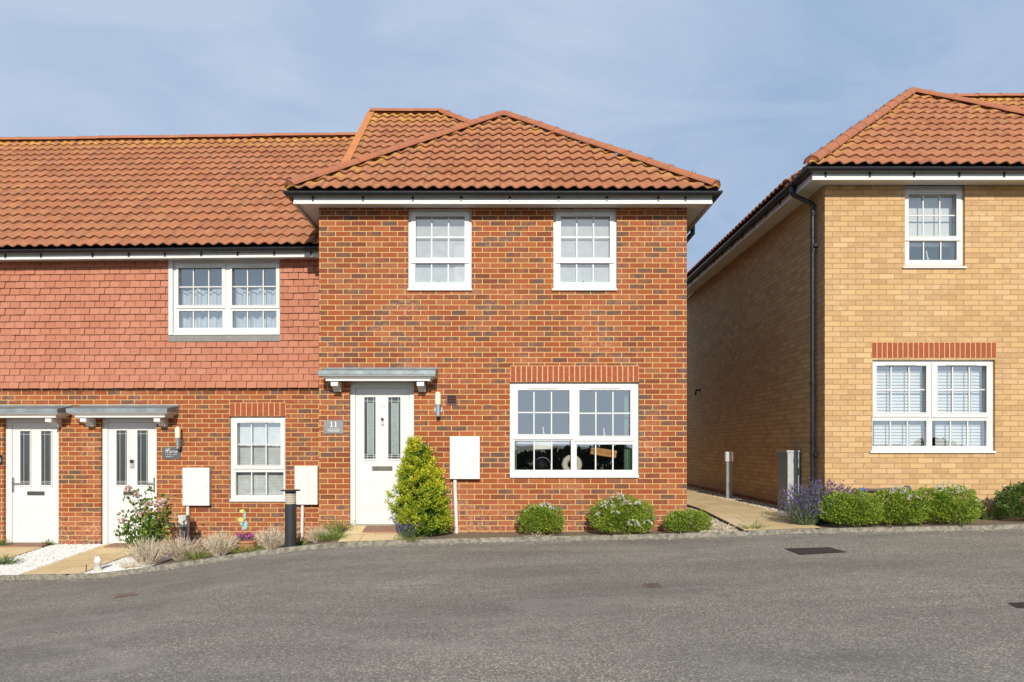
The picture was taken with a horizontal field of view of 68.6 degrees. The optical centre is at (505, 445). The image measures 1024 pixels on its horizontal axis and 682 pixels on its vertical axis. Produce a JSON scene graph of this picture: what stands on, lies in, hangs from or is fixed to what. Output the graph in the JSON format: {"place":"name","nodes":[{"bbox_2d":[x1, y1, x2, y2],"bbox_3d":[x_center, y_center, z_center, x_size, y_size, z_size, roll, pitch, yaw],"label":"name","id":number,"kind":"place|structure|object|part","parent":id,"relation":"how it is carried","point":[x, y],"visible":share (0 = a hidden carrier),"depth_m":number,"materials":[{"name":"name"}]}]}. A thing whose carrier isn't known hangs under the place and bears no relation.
{"place":"outdoors","nodes":[
{"label":"outdoors","id":0,"kind":"place"},
{"bbox_2d":[0,543,56,559],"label":"path","id":1,"kind":"structure","parent":0,"point":[13,551],"depth_m":11.55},
{"bbox_2d":[0,537,13,545],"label":"weed","id":2,"kind":"object","parent":1,"relation":"on","point":[3,543],"visible":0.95,"depth_m":11.90,"materials":[{"name":"green plant"}]},
{"bbox_2d":[0,542,54,546],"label":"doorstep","id":3,"kind":"object","parent":1,"relation":"on","point":[28,544],"visible":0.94,"depth_m":11.94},
{"bbox_2d":[0,544,104,575],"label":"gravel","id":4,"kind":"structure","parent":0,"point":[47,557],"depth_m":11.14,"materials":[{"name":"white gravel"}]},
{"bbox_2d":[0,553,26,564],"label":"weed","id":5,"kind":"object","parent":4,"relation":"on","point":[5,560],"visible":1,"depth_m":10.59,"materials":[{"name":"green plant"}]},
{"bbox_2d":[19,543,133,574],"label":"path","id":6,"kind":"structure","parent":0,"point":[76,563],"depth_m":10.69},
{"bbox_2d":[103,543,134,547],"bbox_3d":[-5.960,1.589,11.915,0.680,0.056,0.330,0,0,0],"label":"doormat","id":7,"kind":"object","parent":6,"relation":"on","point":[116,545],"visible":0.4,"depth_m":11.84,"materials":[{"name":"brown fabric"}]},
{"bbox_2d":[338,525,406,541],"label":"path","id":8,"kind":"structure","parent":0,"point":[357,534],"depth_m":10.29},
{"bbox_2d":[362,526,412,532],"bbox_3d":[-1.630,1.182,10.570,0.720,0.089,0.300,0,0,0],"label":"doormat","id":9,"kind":"object","parent":8,"relation":"on","point":[379,529],"visible":0.66,"depth_m":10.52,"materials":[{"name":"brown fabric"}]},
{"bbox_2d":[0,528,1023,681],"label":"road","id":10,"kind":"structure","parent":0,"point":[917,606],"depth_m":6.22,"materials":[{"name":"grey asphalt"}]},
{"bbox_2d":[114,592,137,597],"bbox_3d":[-4.085,1.606,8.111,0.334,0.041,0.224,0,0,0],"label":"drain cover","id":11,"kind":"object","parent":10,"relation":"on","point":[124,594],"visible":1,"depth_m":8.10,"materials":[{"name":"brown metal"}]},
{"bbox_2d":[0,524,1023,579],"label":"kerb","id":12,"kind":"structure","parent":10,"relation":"on","point":[514,539],"depth_m":9.95,"materials":[{"name":"concrete"}]},
{"bbox_2d":[642,582,663,587],"bbox_3d":[1.401,1.326,7.150,0.179,0.008,0.223,0,0,-4],"label":"drain cover","id":13,"kind":"object","parent":10,"relation":"on","point":[649,585],"visible":1,"depth_m":7.14,"materials":[{"name":"metal"}]},
{"bbox_2d":[785,547,844,554],"bbox_3d":[3.581,1.207,8.683,0.552,0.038,0.443,0,0,0],"label":"drain cover","id":14,"kind":"object","parent":10,"relation":"on","point":[811,550],"visible":1,"depth_m":8.65,"materials":[{"name":"metal"}]},
{"bbox_2d":[1009,602,1023,607],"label":"drain cover","id":15,"kind":"object","parent":10,"relation":"on","point":[1018,604],"visible":1,"depth_m":5.95,"materials":[{"name":"metal"}]},
{"bbox_2d":[0,0,1023,297],"label":"sky","id":16,"kind":"structure","parent":0,"point":[738,93],"materials":[{"name":"blue"}]},
{"bbox_2d":[23,517,1023,576],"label":"garden bed","id":17,"kind":"object","parent":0,"point":[995,521],"visible":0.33,"depth_m":10.39,"materials":[{"name":"soil"}]},
{"bbox_2d":[42,538,52,545],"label":"weed","id":18,"kind":"object","parent":17,"relation":"on","point":[47,543],"visible":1,"depth_m":11.99,"materials":[{"name":"green plant"}]},
{"bbox_2d":[84,557,160,572],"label":"gravel","id":19,"kind":"structure","parent":17,"relation":"on","point":[109,567],"depth_m":10.24,"materials":[{"name":"white gravel"}]},
{"bbox_2d":[93,556,102,570],"bbox_3d":[-5.498,1.581,10.120,0.112,0.198,0.109,0,0,0],"label":"garden statue","id":20,"kind":"object","parent":19,"relation":"on","point":[97,562],"visible":1,"depth_m":10.09,"materials":[{"name":"stone"}]},
{"bbox_2d":[115,555,151,568],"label":"dry grass","id":21,"kind":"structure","parent":19,"relation":"on","point":[130,564],"depth_m":10.04,"materials":[{"name":"beige plant"}]},
{"bbox_2d":[0,134,246,543],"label":"terraced house","id":22,"kind":"structure","parent":17,"relation":"on","point":[59,195],"depth_m":12.24,"materials":[{"name":"tile"}]},
{"bbox_2d":[0,455,2,464],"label":"house sign","id":23,"kind":"object","parent":22,"relation":"attached to","point":[1,459],"visible":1,"depth_m":12.18,"materials":[{"name":"black plastic"}]},
{"bbox_2d":[11,423,57,543],"bbox_3d":[-7.676,0.615,12.238,0.767,1.984,0.111,0,0,2],"label":"door","id":24,"kind":"structure","parent":22,"relation":"in","point":[34,483],"depth_m":12.25,"materials":[{"name":"white plastic"}]},
{"bbox_2d":[113,484,178,553],"bbox_3d":[-5.170,1.113,10.856,0.926,1.125,0.496,0,0,-7],"label":"rose bush","id":25,"kind":"object","parent":17,"relation":"on","point":[146,527],"visible":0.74,"depth_m":10.79,"materials":[{"name":"green plant"}]},
{"bbox_2d":[121,535,170,564],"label":"dried lavender","id":26,"kind":"object","parent":17,"relation":"on","point":[154,555],"visible":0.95,"depth_m":10.21,"materials":[{"name":"beige plant"}]},
{"bbox_2d":[158,533,203,560],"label":"dried lavender","id":27,"kind":"object","parent":17,"relation":"on","point":[177,555],"visible":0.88,"depth_m":10.44,"materials":[{"name":"beige plant"}]},
{"bbox_2d":[178,515,189,541],"bbox_3d":[-5.038,1.370,11.750,0.144,0.575,0.132,0,0,0],"label":"garden lantern","id":28,"kind":"object","parent":17,"relation":"on","point":[183,522],"visible":0.63,"depth_m":11.70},
{"bbox_2d":[179,546,214,558],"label":"weed","id":29,"kind":"object","parent":17,"relation":"on","point":[204,554],"visible":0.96,"depth_m":10.34,"materials":[{"name":"green plant"}]},
{"bbox_2d":[66,132,356,544],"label":"terraced house","id":30,"kind":"structure","parent":17,"relation":"on","point":[225,378],"depth_m":12.08,"materials":[{"name":"red brick"}]},
{"bbox_2d":[108,423,154,543],"bbox_3d":[-6.074,0.610,12.183,0.781,1.980,0.111,0,0,2],"label":"door","id":31,"kind":"structure","parent":30,"relation":"in","point":[131,446],"depth_m":12.20,"materials":[{"name":"white plastic"}]},
{"bbox_2d":[163,447,179,458],"bbox_3d":[-5.384,0.114,12.085,0.288,0.196,0.017,0,0,2],"label":"house sign","id":32,"kind":"object","parent":30,"relation":"attached to","point":[171,452],"visible":1,"depth_m":12.08,"materials":[{"name":"stone"}]},
{"bbox_2d":[175,426,183,448],"bbox_3d":[-5.239,-0.133,12.017,0.122,0.358,0.144,0,0,2],"label":"wall lamp","id":33,"kind":"object","parent":30,"relation":"attached to","point":[179,441],"visible":1,"depth_m":11.96,"materials":[{"name":"metal"}]},
{"bbox_2d":[183,468,211,543],"bbox_3d":[-4.944,1.012,12.026,0.434,1.329,0.101,0,0,2],"label":"meter box","id":34,"kind":"object","parent":30,"relation":"attached to","point":[197,486],"visible":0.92,"depth_m":11.98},
{"bbox_2d":[183,468,209,505],"bbox_3d":[-4.946,0.649,11.989,0.434,0.604,0.020,0,0,2],"label":"box door","id":35,"kind":"structure","parent":34,"relation":"in","point":[195,480],"depth_m":11.98,"materials":[{"name":"white plastic"}]},
{"bbox_2d":[168,260,279,334],"bbox_3d":[-4.505,-2.395,12.136,1.808,1.225,0.257,0,0,2],"label":"window","id":36,"kind":"structure","parent":30,"relation":"in","point":[226,310],"depth_m":12.06,"materials":[{"name":"white plastic"}]},
{"bbox_2d":[229,417,284,501],"bbox_3d":[-3.965,0.208,12.110,0.946,1.365,0.200,0,0,2],"label":"window","id":37,"kind":"structure","parent":30,"relation":"in","point":[243,473],"depth_m":12.20,"materials":[{"name":"white plastic"}]},
{"bbox_2d":[295,466,318,540],"bbox_3d":[-3.169,0.916,11.964,0.367,1.196,0.101,0,0,2],"label":"meter box","id":38,"kind":"object","parent":30,"relation":"attached to","point":[307,481],"visible":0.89,"depth_m":11.92,"materials":[{"name":"white plastic"}]},
{"bbox_2d":[295,466,317,504],"bbox_3d":[-3.171,0.624,11.927,0.367,0.613,0.020,0,0,2],"label":"box door","id":39,"kind":"structure","parent":38,"relation":"in","point":[306,477],"depth_m":11.92,"materials":[{"name":"white plastic"}]},
{"bbox_2d":[197,530,241,555],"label":"dried lavender","id":40,"kind":"object","parent":17,"relation":"on","point":[214,548],"visible":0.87,"depth_m":10.36,"materials":[{"name":"beige plant"}]},
{"bbox_2d":[217,543,265,553],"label":"weed","id":41,"kind":"object","parent":17,"relation":"on","point":[236,551],"visible":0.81,"depth_m":10.20,"materials":[{"name":"green plant"}]},
{"bbox_2d":[238,509,247,549],"bbox_3d":[-3.701,1.216,10.567,0.135,0.660,0.034,0,0,0],"label":"garden ornament","id":42,"kind":"object","parent":17,"relation":"on","point":[244,524],"visible":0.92,"depth_m":10.57,"materials":[{"name":"multicoloured metal"}]},
{"bbox_2d":[230,529,258,551],"bbox_3d":[-3.745,1.350,10.749,0.424,0.311,0.409,0,0,-30],"label":"flower pot","id":43,"kind":"object","parent":17,"relation":"on","point":[249,540],"visible":0.78,"depth_m":10.68,"materials":[{"name":"ceramic"}]},
{"bbox_2d":[252,524,284,548],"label":"dried lavender","id":44,"kind":"object","parent":17,"relation":"on","point":[269,540],"visible":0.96,"depth_m":10.45,"materials":[{"name":"beige plant"}]},
{"bbox_2d":[280,489,299,546],"bbox_3d":[-2.924,1.037,10.200,0.264,0.896,0.264,0,0,0],"label":"bollard light","id":45,"kind":"object","parent":17,"relation":"on","point":[290,520],"visible":0.96,"depth_m":10.14,"materials":[{"name":"metal"}]},
{"bbox_2d":[297,533,308,545],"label":"weed","id":46,"kind":"object","parent":17,"relation":"on","point":[300,543],"visible":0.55,"depth_m":10.60,"materials":[{"name":"green plant"}]},
{"bbox_2d":[305,523,331,542],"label":"dried lavender","id":47,"kind":"object","parent":17,"relation":"on","point":[315,540],"visible":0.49,"depth_m":10.47,"materials":[{"name":"beige plant"}]},
{"bbox_2d":[308,528,351,540],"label":"weed","id":48,"kind":"object","parent":17,"relation":"on","point":[327,537],"visible":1,"depth_m":10.17,"materials":[{"name":"green plant"}]},
{"bbox_2d":[316,516,356,533],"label":"weed","id":49,"kind":"object","parent":17,"relation":"on","point":[340,527],"visible":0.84,"depth_m":10.53,"materials":[{"name":"green plant"}]},
{"bbox_2d":[394,517,423,539],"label":"lavender","id":50,"kind":"object","parent":17,"relation":"on","point":[405,529],"visible":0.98,"depth_m":10.09,"materials":[{"name":"purple plant"}]},
{"bbox_2d":[394,534,424,541],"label":"weed","id":51,"kind":"object","parent":17,"relation":"on","point":[411,539],"visible":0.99,"depth_m":10.06,"materials":[{"name":"green plant"}]},
{"bbox_2d":[384,434,454,535],"bbox_3d":[-1.178,0.575,10.455,1.004,1.501,0.870,0,0,0],"label":"conifer","id":52,"kind":"object","parent":17,"relation":"on","point":[421,485],"visible":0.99,"depth_m":10.27,"materials":[{"name":"green plant"}]},
{"bbox_2d":[282,107,722,532],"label":"brick house","id":53,"kind":"structure","parent":17,"relation":"on","point":[502,282],"depth_m":10.80,"materials":[{"name":"red brick"}]},
{"bbox_2d":[324,420,343,432],"bbox_3d":[-2.474,-0.276,10.792,0.281,0.193,0.014,0,0,0],"label":"house sign","id":54,"kind":"object","parent":53,"relation":"attached to","point":[333,426],"visible":1,"depth_m":10.79,"materials":[{"name":"grey stone"}]},
{"bbox_2d":[356,388,409,523],"bbox_3d":[-1.783,0.150,10.884,0.776,1.971,0.072,0,0,0],"label":"door","id":55,"kind":"structure","parent":53,"relation":"in","point":[382,414],"depth_m":10.87,"materials":[{"name":"white plastic"}]},
{"bbox_2d":[434,392,442,416],"bbox_3d":[-0.965,-0.598,10.728,0.122,0.356,0.144,0,0,0],"label":"wall lamp","id":56,"kind":"object","parent":53,"relation":"attached to","point":[438,409],"visible":1,"depth_m":10.67,"materials":[{"name":"metal"}]},
{"bbox_2d":[408,209,471,290],"bbox_3d":[-0.944,-2.830,10.860,0.928,1.190,0.190,0,0,0],"label":"window","id":57,"kind":"structure","parent":53,"relation":"in","point":[439,239],"depth_m":10.91,"materials":[{"name":"white plastic"}]},
{"bbox_2d":[450,436,479,532],"bbox_3d":[-0.582,0.598,10.748,0.424,1.470,0.101,0,0,0],"label":"meter box","id":58,"kind":"object","parent":53,"relation":"attached to","point":[464,457],"visible":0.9,"depth_m":10.70,"materials":[{"name":"white plastic"}]},
{"bbox_2d":[450,436,479,478],"bbox_3d":[-0.582,0.167,10.710,0.425,0.607,0.020,0,0,0],"label":"box door","id":59,"kind":"structure","parent":58,"relation":"in","point":[464,450],"depth_m":10.70,"materials":[{"name":"white plastic"}]},
{"bbox_2d":[517,441,568,448],"bbox_3d":[0.546,-0.023,10.930,0.755,0.139,0.085,0,0,0],"label":"roller blind","id":60,"kind":"object","parent":53,"relation":"attached to","point":[542,444],"visible":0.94,"depth_m":10.90,"materials":[{"name":"white fabric"}]},
{"bbox_2d":[535,457,550,469],"bbox_3d":[0.531,0.293,11.064,0.231,0.263,0.238,0,0,23],"label":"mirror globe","id":61,"kind":"object","parent":53,"relation":"on","point":[541,463],"visible":0.64,"depth_m":10.98,"materials":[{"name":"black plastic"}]},
{"bbox_2d":[510,382,638,477],"bbox_3d":[0.992,-0.232,10.953,1.859,1.373,0.375,0,0,0],"label":"window","id":62,"kind":"structure","parent":53,"relation":"in","point":[630,438],"depth_m":10.85,"materials":[{"name":"white plastic"}]},
{"bbox_2d":[552,209,616,290],"bbox_3d":[1.137,-2.830,10.860,0.931,1.190,0.190,0,0,0],"label":"window","id":63,"kind":"structure","parent":53,"relation":"in","point":[584,239],"depth_m":10.93,"materials":[{"name":"white plastic"}]},
{"bbox_2d":[590,444,616,457],"bbox_3d":[1.431,0.032,10.960,0.392,0.286,0.025,0,0,0],"label":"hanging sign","id":64,"kind":"object","parent":53,"relation":"hanging from","point":[602,451],"visible":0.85,"depth_m":10.95,"materials":[{"name":"orange wood"}]},
{"bbox_2d":[516,501,565,535],"bbox_3d":[0.488,1.026,10.436,0.719,0.542,0.559,0,0,0],"label":"hebe shrub","id":65,"kind":"object","parent":17,"relation":"on","point":[545,515],"visible":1,"depth_m":10.34,"materials":[{"name":"green plant"}]},
{"bbox_2d":[587,493,656,534],"bbox_3d":[1.616,0.956,10.418,0.980,0.651,0.636,0,0,0],"label":"hebe shrub","id":66,"kind":"object","parent":17,"relation":"on","point":[611,515],"visible":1,"depth_m":10.30,"materials":[{"name":"green plant"}]},
{"bbox_2d":[662,507,712,532],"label":"hebe shrub","id":67,"kind":"object","parent":17,"relation":"on","point":[702,518],"visible":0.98,"depth_m":10.32,"materials":[{"name":"green plant"}]},
{"bbox_2d":[687,504,743,530],"bbox_3d":[3.180,1.100,17.029,0.030,0.149,13.941,0,0,0],"label":"path edging","id":68,"kind":"object","parent":17,"relation":"on","point":[717,518],"visible":0.2,"depth_m":11.28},
{"bbox_2d":[725,452,732,497],"bbox_3d":[4.360,0.621,14.650,0.156,1.025,0.156,0,0,0],"label":"bollard light","id":69,"kind":"object","parent":17,"relation":"on","point":[728,458],"visible":0.79,"depth_m":14.60,"materials":[{"name":"silver metal"}]},
{"bbox_2d":[687,486,790,516],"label":"gravel","id":70,"kind":"structure","parent":17,"relation":"on","point":[743,500],"depth_m":13.93,"materials":[{"name":"grey gravel"}]},
{"bbox_2d":[776,450,800,511],"bbox_3d":[4.477,0.617,11.867,0.226,1.100,0.458,0,0,0],"label":"utility cabinet","id":71,"kind":"object","parent":17,"relation":"on","point":[788,467],"visible":0.51,"depth_m":11.65,"materials":[{"name":"metal"}]},
{"bbox_3d":[4.450,0.537,11.653,0.140,0.860,0.013,0,0,0],"label":"front door","id":72,"kind":"part","parent":71,"relation":"part of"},
{"bbox_2d":[777,493,833,524],"bbox_3d":[4.130,0.853,10.317,0.744,0.498,0.637,0,0,32],"label":"lavender","id":73,"kind":"object","parent":17,"relation":"on","point":[799,515],"visible":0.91,"depth_m":10.25,"materials":[{"name":"purple plant"}]},
{"bbox_2d":[779,477,868,523],"bbox_3d":[4.460,0.762,10.581,1.210,0.640,0.988,0,0,0],"label":"lavender","id":74,"kind":"object","parent":17,"relation":"on","point":[816,493],"visible":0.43,"depth_m":10.46,"materials":[{"name":"purple plant"}]},
{"bbox_2d":[813,488,886,525],"bbox_3d":[4.658,0.841,10.145,0.917,0.579,0.779,0,0,0],"label":"hebe shrub","id":75,"kind":"object","parent":17,"relation":"on","point":[851,507],"visible":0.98,"depth_m":9.97,"materials":[{"name":"green plant"}]},
{"bbox_2d":[687,87,1023,516],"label":"brick house","id":76,"kind":"structure","parent":17,"relation":"on","point":[855,302],"depth_m":10.85,"materials":[{"name":"beige brick"}]},
{"bbox_2d":[869,360,995,452],"bbox_3d":[6.149,-0.577,10.880,1.823,1.356,0.231,0,0,0],"label":"window","id":77,"kind":"structure","parent":76,"relation":"in","point":[930,380],"depth_m":10.92,"materials":[{"name":"white plastic"}]},
{"bbox_2d":[902,186,966,268],"bbox_3d":[6.203,-3.157,10.920,0.994,1.204,0.310,0,0,0],"label":"window","id":78,"kind":"structure","parent":76,"relation":"in","point":[933,214],"depth_m":10.86,"materials":[{"name":"white plastic"}]},
{"bbox_2d":[867,485,933,525],"bbox_3d":[5.325,0.817,10.141,0.844,0.597,0.783,0,0,0],"label":"hebe shrub","id":79,"kind":"object","parent":17,"relation":"on","point":[898,506],"visible":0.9,"depth_m":9.96,"materials":[{"name":"green plant"}]},
{"bbox_2d":[911,481,984,523],"bbox_3d":[5.961,0.786,10.135,0.982,0.639,0.785,0,0,0],"label":"hebe shrub","id":80,"kind":"object","parent":17,"relation":"on","point":[944,501],"visible":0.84,"depth_m":9.97,"materials":[{"name":"green plant"}]},
{"bbox_2d":[980,501,1003,519],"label":"seedling","id":81,"kind":"object","parent":17,"relation":"on","point":[989,515],"visible":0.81,"depth_m":10.43,"materials":[{"name":"green plant"}]},
{"bbox_2d":[991,504,1012,518],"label":"seedling","id":82,"kind":"object","parent":17,"relation":"on","point":[999,516],"visible":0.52,"depth_m":10.48,"materials":[{"name":"green plant"}]},
{"bbox_2d":[991,480,1023,520],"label":"hebe shrub","id":83,"kind":"object","parent":17,"relation":"on","point":[1015,496],"visible":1,"depth_m":10.21,"materials":[{"name":"green plant"}]},
{"bbox_2d":[562,455,581,469],"bbox_3d":[0.975,0.275,11.020,0.300,0.300,0.088,0,0,0],"label":"ring ornament","id":84,"kind":"object","parent":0,"point":[566,460],"visible":0.59,"depth_m":10.98,"materials":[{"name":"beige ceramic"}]},
{"bbox_2d":[687,507,738,531],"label":"gravel","id":85,"kind":"structure","parent":0,"point":[715,525],"depth_m":10.61,"materials":[{"name":"beige gravel"}]},
{"bbox_2d":[692,521,747,529],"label":"dry grass","id":86,"kind":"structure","parent":85,"relation":"on","point":[716,528],"depth_m":10.34,"materials":[{"name":"beige plant"}]},
{"bbox_2d":[687,490,820,530],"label":"path","id":87,"kind":"structure","parent":0,"point":[735,513],"depth_m":11.62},
{"bbox_2d":[739,520,767,528],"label":"weed","id":88,"kind":"object","parent":87,"relation":"on","point":[755,524],"visible":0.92,"depth_m":10.20,"materials":[{"name":"green plant"}]}
]}

